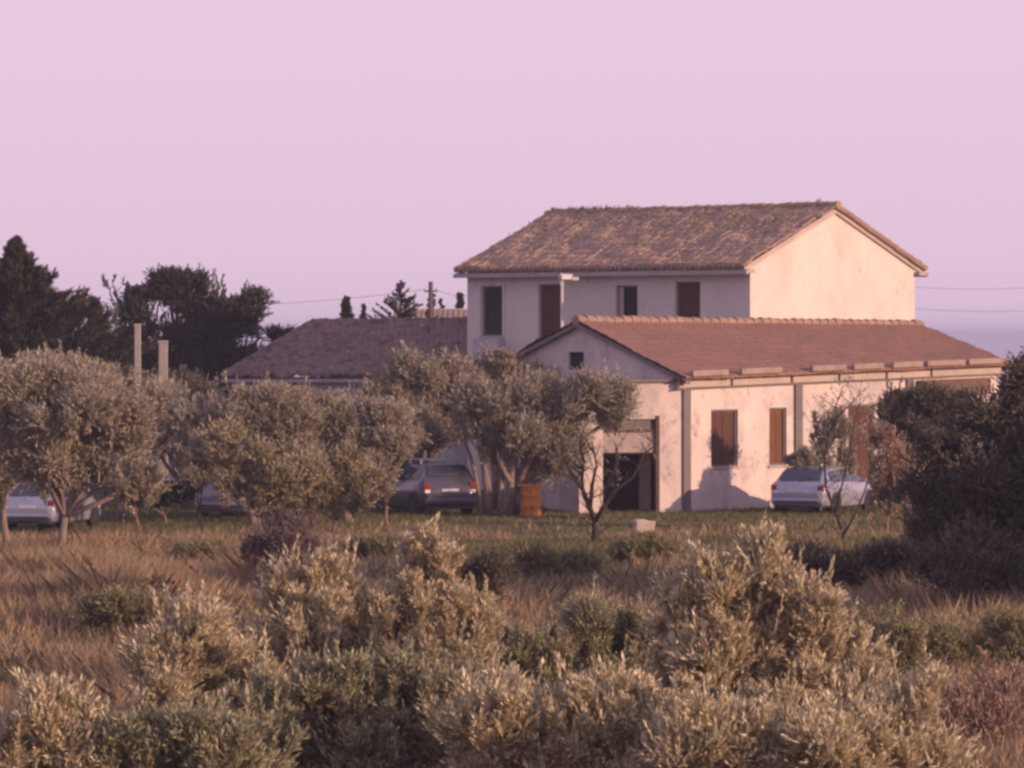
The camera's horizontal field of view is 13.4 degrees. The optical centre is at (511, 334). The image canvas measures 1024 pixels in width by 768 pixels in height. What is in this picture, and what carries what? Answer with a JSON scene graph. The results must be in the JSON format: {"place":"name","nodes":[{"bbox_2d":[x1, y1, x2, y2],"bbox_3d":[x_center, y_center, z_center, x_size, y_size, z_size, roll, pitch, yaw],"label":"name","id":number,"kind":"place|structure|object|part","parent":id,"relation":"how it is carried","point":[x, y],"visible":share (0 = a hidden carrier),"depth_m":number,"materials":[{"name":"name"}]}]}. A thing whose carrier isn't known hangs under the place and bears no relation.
{"place":"outdoors","nodes":[
{"label":"outdoors","id":0,"kind":"place"},
{"bbox_2d":[0,500,1022,698],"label":"green grass","id":1,"kind":"structure","parent":0,"point":[398,515],"depth_m":120.64,"materials":[{"name":"green plant"}]},
{"bbox_2d":[0,440,1023,767],"bbox_3d":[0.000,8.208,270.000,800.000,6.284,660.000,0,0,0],"label":"ground","id":2,"kind":"structure","parent":0,"point":[96,498],"depth_m":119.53,"materials":[{"name":"brown plant"}]},
{"bbox_2d":[0,348,38,543],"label":"olive tree","id":3,"kind":"object","parent":2,"relation":"on","point":[4,490],"visible":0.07,"depth_m":107.93,"materials":[{"name":"green plant"}]},
{"bbox_2d":[5,482,100,528],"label":"parked car","id":4,"kind":"object","parent":2,"relation":"on","point":[33,509],"visible":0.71,"depth_m":117.72,"materials":[{"name":"silver metal"}]},
{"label":"rear window","id":5,"kind":"part","parent":4,"relation":"part of","materials":[{"name":"black glass"}]},
{"bbox_2d":[0,666,122,767],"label":"shrub","id":6,"kind":"object","parent":2,"relation":"on","point":[45,726],"visible":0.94,"depth_m":41.77,"materials":[{"name":"green plant"}]},
{"bbox_2d":[12,552,140,580],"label":"scrub","id":7,"kind":"object","parent":2,"relation":"on","point":[44,561],"visible":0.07,"depth_m":88.03,"materials":[{"name":"green plant"}]},
{"bbox_2d":[0,235,162,487],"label":"conifer","id":8,"kind":"object","parent":2,"relation":"on","point":[36,309],"visible":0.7,"depth_m":148.81,"materials":[{"name":"green plant"}]},
{"bbox_2d":[0,348,169,547],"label":"olive tree","id":9,"kind":"object","parent":2,"relation":"on","point":[49,413],"visible":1,"depth_m":103.59,"materials":[{"name":"green plant"}]},
{"bbox_2d":[14,339,175,520],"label":"olive tree","id":10,"kind":"object","parent":2,"relation":"on","point":[160,392],"visible":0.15,"depth_m":123.85,"materials":[{"name":"green plant"}]},
{"bbox_2d":[84,294,116,482],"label":"conifer","id":11,"kind":"object","parent":2,"relation":"on","point":[92,297],"visible":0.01,"depth_m":155.89,"materials":[{"name":"green plant"}]},
{"bbox_2d":[62,581,180,634],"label":"scrub","id":12,"kind":"object","parent":2,"relation":"on","point":[116,604],"visible":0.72,"depth_m":75.83,"materials":[{"name":"green plant"}]},
{"bbox_2d":[92,449,173,532],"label":"shrub","id":13,"kind":"object","parent":2,"relation":"on","point":[151,498],"visible":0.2,"depth_m":117.88,"materials":[{"name":"green plant"}]},
{"bbox_2d":[134,324,141,382],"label":"concrete post","id":14,"kind":"object","parent":2,"relation":"on","point":[137,344],"visible":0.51,"depth_m":135.90,"materials":[{"name":"grey concrete"}]},
{"bbox_2d":[114,475,198,524],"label":"shrub","id":15,"kind":"object","parent":2,"relation":"on","point":[168,498],"visible":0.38,"depth_m":121.87,"materials":[{"name":"green plant"}]},
{"bbox_2d":[158,340,167,478],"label":"concrete post","id":16,"kind":"object","parent":2,"relation":"on","point":[163,358],"visible":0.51,"depth_m":136.86,"materials":[{"name":"grey concrete"}]},
{"bbox_2d":[131,370,214,509],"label":"olive tree","id":17,"kind":"object","parent":2,"relation":"on","point":[161,452],"visible":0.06,"depth_m":131.81,"materials":[{"name":"green plant"}]},
{"bbox_2d":[121,364,226,404],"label":"thicket","id":18,"kind":"object","parent":2,"relation":"on","point":[194,383],"visible":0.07,"depth_m":145.60,"materials":[{"name":"green plant"}]},
{"bbox_2d":[151,403,230,500],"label":"lean to","id":19,"kind":"object","parent":2,"relation":"on","point":[172,478],"visible":0.03,"depth_m":140.00,"materials":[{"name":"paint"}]},
{"bbox_2d":[76,681,309,767],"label":"shrub","id":20,"kind":"object","parent":2,"relation":"on","point":[210,735],"visible":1,"depth_m":41.68,"materials":[{"name":"green plant"}]},
{"bbox_2d":[101,263,295,394],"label":"pine tree","id":21,"kind":"object","parent":2,"relation":"on","point":[207,332],"visible":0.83,"depth_m":159.59,"materials":[{"name":"green plant"}]},
{"bbox_2d":[173,426,226,532],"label":"shrub","id":22,"kind":"object","parent":2,"relation":"on","point":[197,468],"visible":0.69,"depth_m":115.79,"materials":[{"name":"green plant"}]},
{"bbox_2d":[109,580,294,718],"bbox_3d":[-3.292,4.109,48.980,2.468,2.785,1.660,0,0,0],"label":"shrub","id":23,"kind":"object","parent":2,"relation":"on","point":[182,646],"visible":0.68,"depth_m":48.76,"materials":[{"name":"green plant"}]},
{"bbox_2d":[163,531,247,564],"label":"scrub","id":24,"kind":"object","parent":2,"relation":"on","point":[196,544],"visible":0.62,"depth_m":95.64,"materials":[{"name":"green plant"}]},
{"bbox_2d":[195,468,274,518],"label":"parked car","id":25,"kind":"object","parent":2,"relation":"on","point":[210,504],"visible":0.26,"depth_m":124.66,"materials":[{"name":"paint"}]},
{"bbox_2d":[158,369,341,526],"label":"olive tree","id":26,"kind":"object","parent":2,"relation":"on","point":[282,415],"visible":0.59,"depth_m":120.65,"materials":[{"name":"green plant"}]},
{"bbox_2d":[220,342,293,398],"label":"thicket","id":27,"kind":"object","parent":2,"relation":"on","point":[223,384],"visible":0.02,"depth_m":161.68,"materials":[{"name":"green plant"}]},
{"bbox_2d":[199,411,330,532],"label":"shrub","id":28,"kind":"object","parent":2,"relation":"on","point":[272,481],"visible":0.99,"depth_m":112.81,"materials":[{"name":"green plant"}]},
{"bbox_2d":[231,494,358,572],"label":"shrub","id":29,"kind":"object","parent":2,"relation":"on","point":[289,527],"visible":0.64,"depth_m":77.84,"materials":[{"name":"brown plant"}]},
{"bbox_2d":[264,438,389,533],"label":"shrub","id":30,"kind":"object","parent":2,"relation":"on","point":[355,472],"visible":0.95,"depth_m":113.79,"materials":[{"name":"green plant"}]},
{"bbox_2d":[218,316,466,465],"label":"outbuilding","id":31,"kind":"structure","parent":2,"relation":"on","point":[354,348],"depth_m":151.93,"materials":[{"name":"tile"}]},
{"bbox_2d":[321,295,364,376],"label":"conifer","id":32,"kind":"object","parent":2,"relation":"on","point":[346,309],"visible":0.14,"depth_m":165.90,"materials":[{"name":"green plant"}]},
{"bbox_2d":[289,373,433,524],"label":"olive tree","id":33,"kind":"object","parent":2,"relation":"on","point":[348,419],"visible":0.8,"depth_m":121.51,"materials":[{"name":"green plant"}]},
{"bbox_2d":[358,303,367,318],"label":"conifer","id":34,"kind":"object","parent":2,"relation":"on","point":[363,310],"visible":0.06,"depth_m":167.90,"materials":[{"name":"green plant"}]},
{"bbox_2d":[298,280,440,376],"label":"conifer","id":35,"kind":"object","parent":2,"relation":"on","point":[392,305],"visible":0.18,"depth_m":165.87,"materials":[{"name":"green plant"}]},
{"bbox_2d":[194,626,546,767],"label":"shrub","id":36,"kind":"object","parent":2,"relation":"on","point":[335,704],"visible":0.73,"depth_m":44.57,"materials":[{"name":"green plant"}]},
{"bbox_2d":[231,512,515,731],"bbox_3d":[-1.620,3.793,50.011,3.332,3.540,1.972,0,0,0],"label":"shrub","id":37,"kind":"object","parent":2,"relation":"on","point":[422,598],"visible":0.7,"depth_m":49.79,"materials":[{"name":"green plant"}]},
{"bbox_2d":[336,528,418,563],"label":"scrub","id":38,"kind":"object","parent":2,"relation":"on","point":[368,545],"visible":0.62,"depth_m":97.69,"materials":[{"name":"green plant"}]},
{"bbox_2d":[352,419,423,524],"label":"tree","id":39,"kind":"object","parent":2,"relation":"on","point":[392,450],"visible":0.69,"depth_m":120.80,"materials":[{"name":"green plant"}]},
{"bbox_2d":[374,394,453,509],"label":"olive tree","id":40,"kind":"object","parent":2,"relation":"on","point":[434,429],"visible":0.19,"depth_m":129.70,"materials":[{"name":"green plant"}]},
{"bbox_2d":[349,340,480,509],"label":"olive tree","id":41,"kind":"object","parent":2,"relation":"on","point":[413,377],"visible":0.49,"depth_m":130.56,"materials":[{"name":"green plant"}]},
{"bbox_2d":[376,449,475,515],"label":"parked car","id":42,"kind":"object","parent":2,"relation":"on","point":[425,482],"visible":0.77,"depth_m":126.83,"materials":[{"name":"paint"}]},
{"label":"side window","id":43,"kind":"part","parent":42,"relation":"part of","materials":[{"name":"black glass"}]},
{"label":"side window","id":44,"kind":"part","parent":42,"relation":"part of","materials":[{"name":"black glass"}]},
{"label":"side window","id":45,"kind":"part","parent":42,"relation":"part of","materials":[{"name":"black glass"}]},
{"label":"rear window","id":46,"kind":"part","parent":42,"relation":"part of","materials":[{"name":"black glass"}]},
{"bbox_2d":[393,309,466,317],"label":"building","id":47,"kind":"structure","parent":2,"relation":"on","point":[448,313],"depth_m":173.27,"materials":[{"name":"paint"}]},
{"bbox_2d":[424,293,436,317],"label":"conifer","id":48,"kind":"object","parent":2,"relation":"on","point":[434,304],"visible":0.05,"depth_m":167.94,"materials":[{"name":"green plant"}]},
{"bbox_2d":[424,282,437,316],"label":"utility pole","id":49,"kind":"object","parent":2,"relation":"on","point":[430,291],"visible":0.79,"depth_m":159.93,"materials":[{"name":"brown wood"}]},
{"bbox_2d":[161,289,424,305],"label":"power cable","id":50,"kind":"object","parent":49,"relation":"attached to","point":[346,298],"visible":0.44,"depth_m":162.74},
{"bbox_2d":[438,298,444,308],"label":"conifer","id":51,"kind":"object","parent":2,"relation":"on","point":[440,303],"visible":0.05,"depth_m":177.94,"materials":[{"name":"green plant"}]},
{"bbox_2d":[454,292,464,308],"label":"conifer","id":52,"kind":"object","parent":2,"relation":"on","point":[460,301],"visible":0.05,"depth_m":177.90,"materials":[{"name":"green plant"}]},
{"bbox_2d":[453,538,522,635],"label":"shrub","id":53,"kind":"object","parent":2,"relation":"on","point":[490,564],"visible":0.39,"depth_m":65.80,"materials":[{"name":"green plant"}]},
{"bbox_2d":[439,341,562,505],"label":"olive tree","id":54,"kind":"object","parent":2,"relation":"on","point":[496,363],"visible":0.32,"depth_m":133.12,"materials":[{"name":"green plant"}]},
{"bbox_2d":[520,485,540,516],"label":"oil drum","id":55,"kind":"object","parent":2,"relation":"on","point":[530,499],"visible":0.92,"depth_m":126.24,"materials":[{"name":"orange metal"}]},
{"bbox_2d":[441,358,645,516],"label":"olive tree","id":56,"kind":"object","parent":2,"relation":"on","point":[544,443],"visible":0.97,"depth_m":126.70,"materials":[{"name":"green plant"}]},
{"bbox_2d":[503,533,607,581],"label":"scrub","id":57,"kind":"object","parent":2,"relation":"on","point":[531,557],"visible":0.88,"depth_m":91.79,"materials":[{"name":"green plant"}]},
{"bbox_2d":[559,273,578,327],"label":"yard lamp","id":58,"kind":"object","parent":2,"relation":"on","point":[562,277],"visible":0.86,"depth_m":142.94,"materials":[{"name":"white metal"}]},
{"bbox_2d":[474,571,675,693],"bbox_3d":[0.694,4.127,51.017,2.960,2.758,1.771,0,0,0],"label":"shrub","id":59,"kind":"object","parent":2,"relation":"on","point":[599,629],"visible":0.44,"depth_m":50.78,"materials":[{"name":"green plant"}]},
{"bbox_2d":[413,651,772,767],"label":"olive tree","id":60,"kind":"object","parent":2,"relation":"on","point":[590,721],"visible":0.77,"depth_m":42.80,"materials":[{"name":"green plant"}]},
{"bbox_2d":[552,418,663,542],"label":"tree","id":61,"kind":"object","parent":2,"relation":"on","point":[606,500],"visible":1,"depth_m":109.99,"materials":[{"name":"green plant"}]},
{"bbox_2d":[632,519,655,532],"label":"stone block","id":62,"kind":"object","parent":2,"relation":"on","point":[640,524],"depth_m":112.84,"materials":[{"name":"beige stone"}]},
{"bbox_2d":[601,528,697,564],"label":"scrub","id":63,"kind":"object","parent":2,"relation":"on","point":[638,544],"visible":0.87,"depth_m":99.82,"materials":[{"name":"green plant"}]},
{"bbox_2d":[453,198,928,489],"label":"farmhouse","id":64,"kind":"object","parent":2,"relation":"on","point":[817,259],"visible":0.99,"depth_m":144.29,"materials":[{"name":"paint"}]},
{"bbox_2d":[479,286,503,337],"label":"window","id":65,"kind":"structure","parent":64,"relation":"in","point":[492,294],"depth_m":148.52,"materials":[{"name":"glass"}]},
{"bbox_2d":[536,284,559,338],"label":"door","id":66,"kind":"structure","parent":64,"relation":"in","point":[550,293],"depth_m":146.61,"materials":[{"name":"wood"}]},
{"bbox_2d":[618,285,636,316],"bbox_3d":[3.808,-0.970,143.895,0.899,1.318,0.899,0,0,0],"label":"window","id":67,"kind":"structure","parent":64,"relation":"in","point":[630,291],"depth_m":143.95,"materials":[{"name":"glass"}]},
{"bbox_2d":[677,282,699,317],"bbox_3d":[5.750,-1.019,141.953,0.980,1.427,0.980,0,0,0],"label":"window","id":68,"kind":"structure","parent":64,"relation":"in","point":[688,295],"depth_m":142.13,"materials":[{"name":"wood"}]},
{"bbox_2d":[484,315,1013,513],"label":"garage wing","id":69,"kind":"structure","parent":2,"relation":"on","point":[761,379],"depth_m":132.79,"materials":[{"name":"beige paint"}]},
{"bbox_2d":[603,416,659,512],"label":"garage door","id":70,"kind":"structure","parent":69,"relation":"in","point":[649,425],"depth_m":129.63,"materials":[{"name":"beige paint"}]},
{"bbox_2d":[710,409,739,468],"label":"window","id":71,"kind":"structure","parent":69,"relation":"in","point":[723,423],"depth_m":131.48,"materials":[{"name":"wood"}]},
{"bbox_2d":[768,408,787,467],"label":"window","id":72,"kind":"structure","parent":69,"relation":"in","point":[776,415],"depth_m":133.19,"materials":[{"name":"wood"}]},
{"bbox_2d":[848,404,875,500],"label":"door","id":73,"kind":"structure","parent":69,"relation":"in","point":[862,450],"depth_m":136.05,"materials":[{"name":"wood"}]},
{"bbox_2d":[625,666,903,767],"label":"olive tree","id":74,"kind":"object","parent":2,"relation":"on","point":[697,732],"visible":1,"depth_m":41.73,"materials":[{"name":"green plant"}]},
{"bbox_2d":[628,510,907,712],"bbox_3d":[2.731,3.690,46.916,2.906,3.643,2.171,0,0,24],"label":"olive tree","id":75,"kind":"object","parent":2,"relation":"on","point":[731,629],"visible":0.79,"depth_m":46.72,"materials":[{"name":"green plant"}]},
{"bbox_2d":[781,400,859,511],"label":"shrub","id":76,"kind":"object","parent":2,"relation":"on","point":[801,455],"visible":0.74,"depth_m":129.31,"materials":[{"name":"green plant"}]},
{"bbox_2d":[771,465,873,513],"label":"parked car","id":77,"kind":"object","parent":2,"relation":"on","point":[797,487],"visible":0.66,"depth_m":128.07,"materials":[{"name":"silver metal"}]},
{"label":"rear window","id":78,"kind":"part","parent":77,"relation":"part of","materials":[{"name":"black glass"}]},
{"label":"side window","id":79,"kind":"part","parent":77,"relation":"part of","materials":[{"name":"black glass"}]},
{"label":"side window","id":80,"kind":"part","parent":77,"relation":"part of","materials":[{"name":"black glass"}]},
{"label":"side window","id":81,"kind":"part","parent":77,"relation":"part of","materials":[{"name":"black glass"}]},
{"bbox_2d":[796,360,890,543],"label":"tree","id":82,"kind":"object","parent":2,"relation":"on","point":[834,507],"visible":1,"depth_m":108.01,"materials":[{"name":"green plant"}]},
{"bbox_2d":[784,534,952,592],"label":"shrub","id":83,"kind":"object","parent":2,"relation":"on","point":[882,558],"visible":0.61,"depth_m":83.67,"materials":[{"name":"green plant"}]},
{"bbox_2d":[864,419,912,533],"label":"shrub","id":84,"kind":"object","parent":2,"relation":"on","point":[892,460],"visible":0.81,"depth_m":115.83,"materials":[{"name":"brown plant"}]},
{"bbox_2d":[832,592,957,641],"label":"shrub","id":85,"kind":"object","parent":2,"relation":"on","point":[882,608],"visible":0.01,"depth_m":67.76,"materials":[{"name":"green plant"}]},
{"bbox_2d":[857,607,936,682],"bbox_3d":[5.087,4.484,57.977,1.100,1.737,1.367,0,0,-15],"label":"shrub","id":86,"kind":"object","parent":2,"relation":"on","point":[910,636],"visible":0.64,"depth_m":57.82,"materials":[{"name":"green plant"}]},
{"bbox_2d":[814,638,988,767],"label":"olive tree","id":87,"kind":"object","parent":2,"relation":"on","point":[916,702],"visible":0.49,"depth_m":42.84,"materials":[{"name":"green plant"}]},
{"bbox_2d":[869,376,982,526],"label":"olive tree","id":88,"kind":"object","parent":2,"relation":"on","point":[903,410],"visible":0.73,"depth_m":119.60,"materials":[{"name":"green plant"}]},
{"bbox_2d":[880,346,1023,554],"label":"olive tree","id":89,"kind":"object","parent":2,"relation":"on","point":[957,476],"visible":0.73,"depth_m":87.57,"materials":[{"name":"green plant"}]},
{"bbox_2d":[906,599,1004,670],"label":"shrub","id":90,"kind":"object","parent":2,"relation":"on","point":[949,641],"visible":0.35,"depth_m":65.67,"materials":[{"name":"green plant"}]},
{"bbox_2d":[897,509,1023,615],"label":"shrub","id":91,"kind":"object","parent":2,"relation":"on","point":[973,556],"visible":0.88,"depth_m":78.70,"materials":[{"name":"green plant"}]},
{"bbox_2d":[925,644,1023,760],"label":"shrub","id":92,"kind":"object","parent":2,"relation":"on","point":[995,708],"visible":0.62,"depth_m":51.90,"materials":[{"name":"brown plant"}]},
{"bbox_2d":[953,600,1023,683],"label":"shrub","id":93,"kind":"object","parent":2,"relation":"on","point":[1006,630],"visible":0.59,"depth_m":63.88,"materials":[{"name":"green plant"}]},
{"bbox_2d":[0,0,1023,335],"label":"sky","id":94,"kind":"structure","parent":0,"point":[305,151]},
{"bbox_2d":[67,336,1023,395],"bbox_3d":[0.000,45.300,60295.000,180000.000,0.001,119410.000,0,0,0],"label":"sea","id":95,"kind":"structure","parent":0,"point":[1000,346],"depth_m":22455.78,"materials":[{"name":"liquid"}]},
{"bbox_2d":[924,309,1005,311],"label":"power cable","id":96,"kind":"object","parent":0,"point":[975,311],"visible":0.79,"depth_m":176.94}
]}

